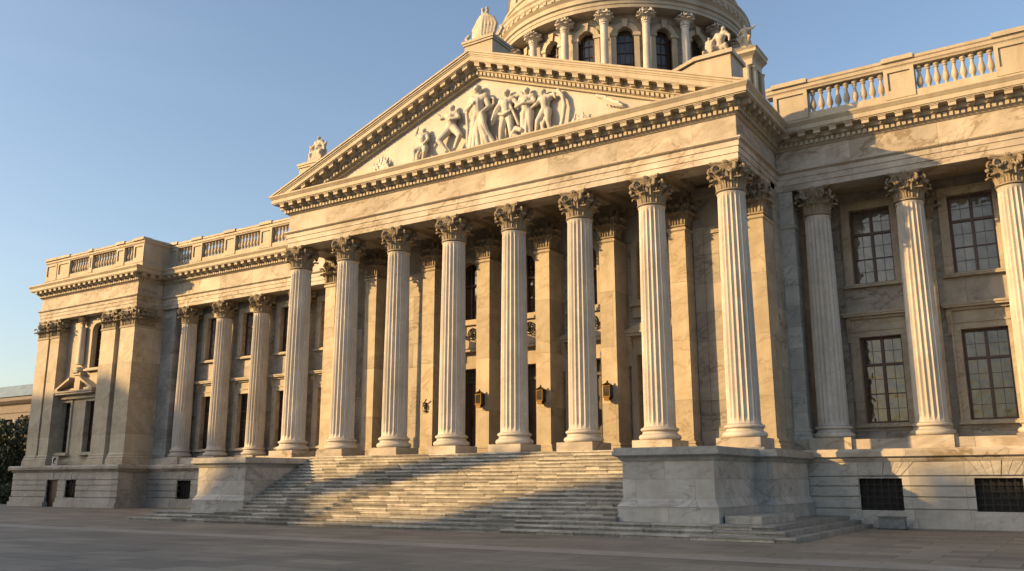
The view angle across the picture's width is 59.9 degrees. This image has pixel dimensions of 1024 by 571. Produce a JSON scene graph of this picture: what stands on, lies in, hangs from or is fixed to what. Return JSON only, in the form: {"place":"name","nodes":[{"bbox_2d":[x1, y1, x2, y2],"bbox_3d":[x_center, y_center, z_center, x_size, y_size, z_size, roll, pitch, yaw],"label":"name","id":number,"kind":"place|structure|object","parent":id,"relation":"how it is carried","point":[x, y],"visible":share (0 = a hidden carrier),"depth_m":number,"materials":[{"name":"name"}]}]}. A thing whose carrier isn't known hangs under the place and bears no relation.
{"place":"outdoors","nodes":[
{"label":"outdoors","id":0,"kind":"place"},
{"bbox_2d":[0,384,32,422],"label":"distant building","id":1,"kind":"structure","parent":0,"point":[15,402],"depth_m":111.61,"materials":[{"name":"beige stone"}]},
{"bbox_2d":[0,504,1023,570],"bbox_3d":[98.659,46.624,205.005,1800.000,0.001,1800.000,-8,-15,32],"label":"ground","id":2,"kind":"structure","parent":0,"point":[31,549],"depth_m":21.12,"materials":[{"name":"grey concrete"}]},
{"bbox_2d":[0,483,12,503],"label":"shrub","id":3,"kind":"object","parent":2,"relation":"on","point":[5,492],"visible":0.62,"depth_m":66.43,"materials":[{"name":"green plant"}]},
{"bbox_2d":[0,419,28,484],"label":"tree","id":4,"kind":"object","parent":2,"relation":"on","point":[17,456],"visible":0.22,"depth_m":77.19,"materials":[{"name":"green plant"}]},
{"bbox_2d":[0,414,29,486],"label":"tree","id":5,"kind":"object","parent":2,"relation":"on","point":[6,423],"visible":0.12,"depth_m":80.27,"materials":[{"name":"green plant"}]},
{"bbox_2d":[128,450,872,543],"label":"staircase","id":6,"kind":"structure","parent":2,"relation":"on","point":[573,493],"depth_m":31.33,"materials":[{"name":"stone"}]},
{"bbox_2d":[191,457,310,511],"bbox_3d":[-9.594,9.308,41.663,4.000,2.192,10.975,-8,-15,32],"label":"stair pedestal","id":7,"kind":"object","parent":6,"relation":"on","point":[229,484],"visible":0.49,"depth_m":37.18,"materials":[{"name":"grey stone"}]},
{"bbox_2d":[612,446,814,523],"bbox_3d":[6.982,6.597,29.516,4.000,2.192,8.175,-8,-15,32],"label":"stair pedestal","id":8,"kind":"object","parent":6,"relation":"on","point":[702,484],"visible":0.99,"depth_m":26.86,"materials":[{"name":"grey stone"}]},
{"bbox_2d":[6,0,1023,530],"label":"government building","id":9,"kind":"structure","parent":2,"relation":"on","point":[570,206],"depth_m":36.08,"materials":[{"name":"stone"}]},
{"bbox_2d":[47,480,57,506],"bbox_3d":[-30.415,13.805,58.994,1.300,1.710,0.060,-8,-15,32],"label":"basement door","id":10,"kind":"structure","parent":9,"relation":"in","point":[52,491],"depth_m":59.08,"materials":[{"name":"brown wood"}]},
{"bbox_2d":[52,456,58,464],"bbox_3d":[-30.931,11.867,60.071,0.650,0.580,0.121,-8,-15,32],"label":"wall plaque","id":11,"kind":"object","parent":9,"relation":"attached to","point":[55,460],"depth_m":60.00,"materials":[{"name":"stone"}]},
{"bbox_2d":[52,399,73,455],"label":"window","id":12,"kind":"structure","parent":9,"relation":"in","point":[69,410],"depth_m":61.40,"materials":[{"name":"beige stone"}]},
{"bbox_2d":[66,480,75,497],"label":"barred window","id":13,"kind":"structure","parent":9,"relation":"in","point":[71,490],"depth_m":57.99,"materials":[{"name":"black metal"}]},
{"bbox_2d":[75,397,94,454],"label":"window","id":14,"kind":"structure","parent":9,"relation":"in","point":[80,452],"depth_m":60.02,"materials":[{"name":"beige stone"}]},
{"bbox_2d":[83,320,101,370],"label":"window","id":15,"kind":"structure","parent":9,"relation":"in","point":[96,327],"depth_m":61.26,"materials":[{"name":"beige stone"}]},
{"bbox_2d":[177,480,190,498],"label":"barred window","id":16,"kind":"structure","parent":9,"relation":"in","point":[184,491],"depth_m":55.15,"materials":[{"name":"black metal"}]},
{"bbox_2d":[192,380,211,451],"bbox_3d":[-19.416,8.356,56.812,2.500,4.470,0.720,-8,-15,32],"label":"window","id":17,"kind":"structure","parent":9,"relation":"in","point":[204,387],"depth_m":57.23,"materials":[{"name":"beige stone"}]},
{"bbox_2d":[199,313,216,363],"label":"window","id":18,"kind":"structure","parent":9,"relation":"in","point":[210,315],"depth_m":58.34,"materials":[{"name":"beige stone"}]},
{"bbox_2d":[228,377,248,450],"bbox_3d":[-16.524,7.945,54.977,2.500,4.470,0.720,-8,-15,32],"label":"window","id":19,"kind":"structure","parent":9,"relation":"in","point":[240,385],"depth_m":55.39,"materials":[{"name":"beige stone"}]},
{"bbox_2d":[234,306,253,359],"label":"window","id":20,"kind":"structure","parent":9,"relation":"in","point":[249,324],"depth_m":56.49,"materials":[{"name":"beige stone"}]},
{"bbox_2d":[267,373,284,449],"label":"window","id":21,"kind":"structure","parent":9,"relation":"in","point":[277,380],"depth_m":53.59,"materials":[{"name":"beige stone"}]},
{"bbox_2d":[272,301,288,355],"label":"window","id":22,"kind":"structure","parent":9,"relation":"in","point":[280,305],"depth_m":54.68,"materials":[{"name":"beige stone"}]},
{"bbox_2d":[297,136,326,184],"bbox_3d":[-9.654,-6.106,44.375,1.500,2.841,1.500,-8,-15,32],"label":"statue","id":23,"kind":"object","parent":9,"relation":"on","point":[318,151],"visible":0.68,"depth_m":44.16,"materials":[{"name":"stone"}]},
{"bbox_2d":[308,370,321,448],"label":"window","id":24,"kind":"structure","parent":9,"relation":"in","point":[316,378],"depth_m":51.77,"materials":[{"name":"beige stone"}]},
{"bbox_2d":[313,295,324,350],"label":"window","id":25,"kind":"structure","parent":9,"relation":"in","point":[320,299],"depth_m":52.80,"materials":[{"name":"beige stone"}]},
{"bbox_2d":[422,399,427,411],"bbox_3d":[-3.958,5.489,40.522,0.156,0.609,0.350,7,-14,-30],"label":"wall bracket","id":26,"kind":"object","parent":9,"relation":"attached to","point":[425,407],"depth_m":40.50,"materials":[{"name":"black metal"}]},
{"bbox_2d":[465,340,475,446],"bbox_3d":[-2.062,5.162,40.859,2.440,5.350,0.900,-8,-15,32],"label":"door","id":27,"kind":"structure","parent":9,"relation":"in","point":[470,354],"depth_m":41.07,"materials":[{"name":"brown wood"}]},
{"bbox_2d":[465,258,476,340],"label":"window","id":28,"kind":"structure","parent":9,"relation":"in","point":[470,265],"depth_m":42.21,"materials":[{"name":"black glass"}]},
{"bbox_2d":[474,389,484,407],"bbox_3d":[-1.402,4.932,38.777,0.340,0.800,0.407,-8,-15,32],"label":"wall lantern","id":29,"kind":"object","parent":9,"relation":"attached to","point":[479,399],"depth_m":38.68,"materials":[{"name":"gold metal"}]},
{"bbox_2d":[461,7,512,53],"bbox_3d":[-1.110,-11.020,39.950,2.121,3.100,1.600,-8,-15,32],"label":"statue","id":30,"kind":"object","parent":9,"relation":"on","point":[485,37],"visible":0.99,"depth_m":39.50,"materials":[{"name":"stone"}]},
{"bbox_2d":[498,335,536,444],"bbox_3d":[0.552,4.791,39.200,2.440,5.350,0.900,-8,-15,32],"label":"door","id":31,"kind":"structure","parent":9,"relation":"in","point":[531,340],"depth_m":39.30,"materials":[{"name":"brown wood"}]},
{"bbox_2d":[526,249,535,334],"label":"window","id":32,"kind":"structure","parent":9,"relation":"in","point":[530,256],"depth_m":40.38,"materials":[{"name":"black glass"}]},
{"bbox_2d":[536,385,545,403],"bbox_3d":[1.213,4.561,37.118,0.340,0.800,0.407,-8,-15,32],"label":"wall lantern","id":33,"kind":"object","parent":9,"relation":"attached to","point":[540,395],"depth_m":37.02,"materials":[{"name":"gold metal"}]},
{"bbox_2d":[559,331,602,436],"bbox_3d":[3.166,4.420,37.542,2.440,5.350,0.900,-8,-15,32],"label":"door","id":34,"kind":"structure","parent":9,"relation":"in","point":[563,340],"depth_m":37.72,"materials":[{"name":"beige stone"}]},
{"bbox_2d":[564,241,600,325],"bbox_3d":[3.222,-0.057,38.632,1.900,4.017,0.620,-8,-15,32],"label":"window","id":35,"kind":"structure","parent":9,"relation":"in","point":[595,246],"depth_m":38.49,"materials":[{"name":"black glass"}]},
{"bbox_2d":[602,380,612,400],"bbox_3d":[3.827,4.190,35.460,0.340,0.800,0.407,-8,-15,32],"label":"wall lantern","id":36,"kind":"object","parent":9,"relation":"attached to","point":[607,391],"depth_m":35.37,"materials":[{"name":"gold metal"}]},
{"bbox_2d":[624,323,675,439],"bbox_3d":[5.780,4.049,35.884,2.440,5.350,0.900,-8,-15,32],"label":"door","id":37,"kind":"structure","parent":9,"relation":"in","point":[633,335],"depth_m":36.34,"materials":[{"name":"beige stone"}]},
{"bbox_2d":[629,233,670,317],"bbox_3d":[5.837,-0.428,36.974,1.900,4.017,0.620,-8,-15,32],"label":"window","id":38,"kind":"structure","parent":9,"relation":"in","point":[635,303],"depth_m":37.10,"materials":[{"name":"black"}]},
{"bbox_2d":[673,26,745,77],"bbox_3d":[7.145,-8.487,34.633,3.500,2.630,1.600,-8,-15,32],"label":"statue","id":39,"kind":"object","parent":9,"relation":"on","point":[721,57],"visible":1,"depth_m":33.65,"materials":[{"name":"stone"}]},
{"bbox_2d":[737,24,755,46],"bbox_3d":[12.509,-13.329,47.364,1.061,1.354,0.474,-8,-15,32],"label":"statue","id":40,"kind":"object","parent":9,"relation":"on","point":[745,37],"visible":0.95,"depth_m":47.35,"materials":[{"name":"stone"}]},
{"bbox_2d":[839,197,901,289],"bbox_3d":[14.492,-1.678,35.761,2.340,3.550,0.540,-8,-15,32],"label":"window","id":41,"kind":"structure","parent":9,"relation":"in","point":[875,240],"depth_m":35.90,"materials":[{"name":"beige stone"}]},
{"bbox_2d":[841,307,914,427],"bbox_3d":[14.453,3.237,34.600,2.620,4.510,0.720,-8,-15,32],"label":"window","id":42,"kind":"structure","parent":9,"relation":"in","point":[886,364],"depth_m":34.78,"materials":[{"name":"beige stone"}]},
{"bbox_2d":[860,478,904,510],"bbox_3d":[12.903,7.265,30.908,1.438,1.108,0.190,-8,-15,32],"label":"barred window","id":43,"kind":"structure","parent":9,"relation":"in","point":[877,493],"depth_m":30.94,"materials":[{"name":"black metal"}]},
{"bbox_2d":[936,180,1005,278],"bbox_3d":[17.553,-2.112,33.819,2.340,3.550,0.540,-8,-15,32],"label":"window","id":44,"kind":"structure","parent":9,"relation":"in","point":[974,219],"depth_m":33.97,"materials":[{"name":"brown wood"}]},
{"bbox_2d":[941,297,1022,424],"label":"window","id":45,"kind":"structure","parent":9,"relation":"in","point":[990,357],"depth_m":32.86,"materials":[{"name":"beige stone"}]},
{"bbox_2d":[974,478,1023,511],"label":"barred window","id":46,"kind":"structure","parent":9,"relation":"in","point":[992,494],"depth_m":29.01,"materials":[{"name":"black metal"}]},
{"bbox_2d":[876,516,908,529],"bbox_3d":[12.689,7.913,29.608,0.920,0.415,0.460,-8,-15,32],"label":"ground light","id":47,"kind":"object","parent":2,"relation":"on","point":[893,522],"visible":1,"depth_m":29.46,"materials":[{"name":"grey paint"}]},
{"bbox_2d":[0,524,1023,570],"bbox_3d":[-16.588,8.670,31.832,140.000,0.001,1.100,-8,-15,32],"label":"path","id":48,"kind":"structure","parent":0,"point":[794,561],"depth_m":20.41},
{"bbox_2d":[0,0,1023,386],"label":"sky","id":49,"kind":"structure","parent":0,"point":[168,121],"materials":[{"name":"blue"}]}
]}

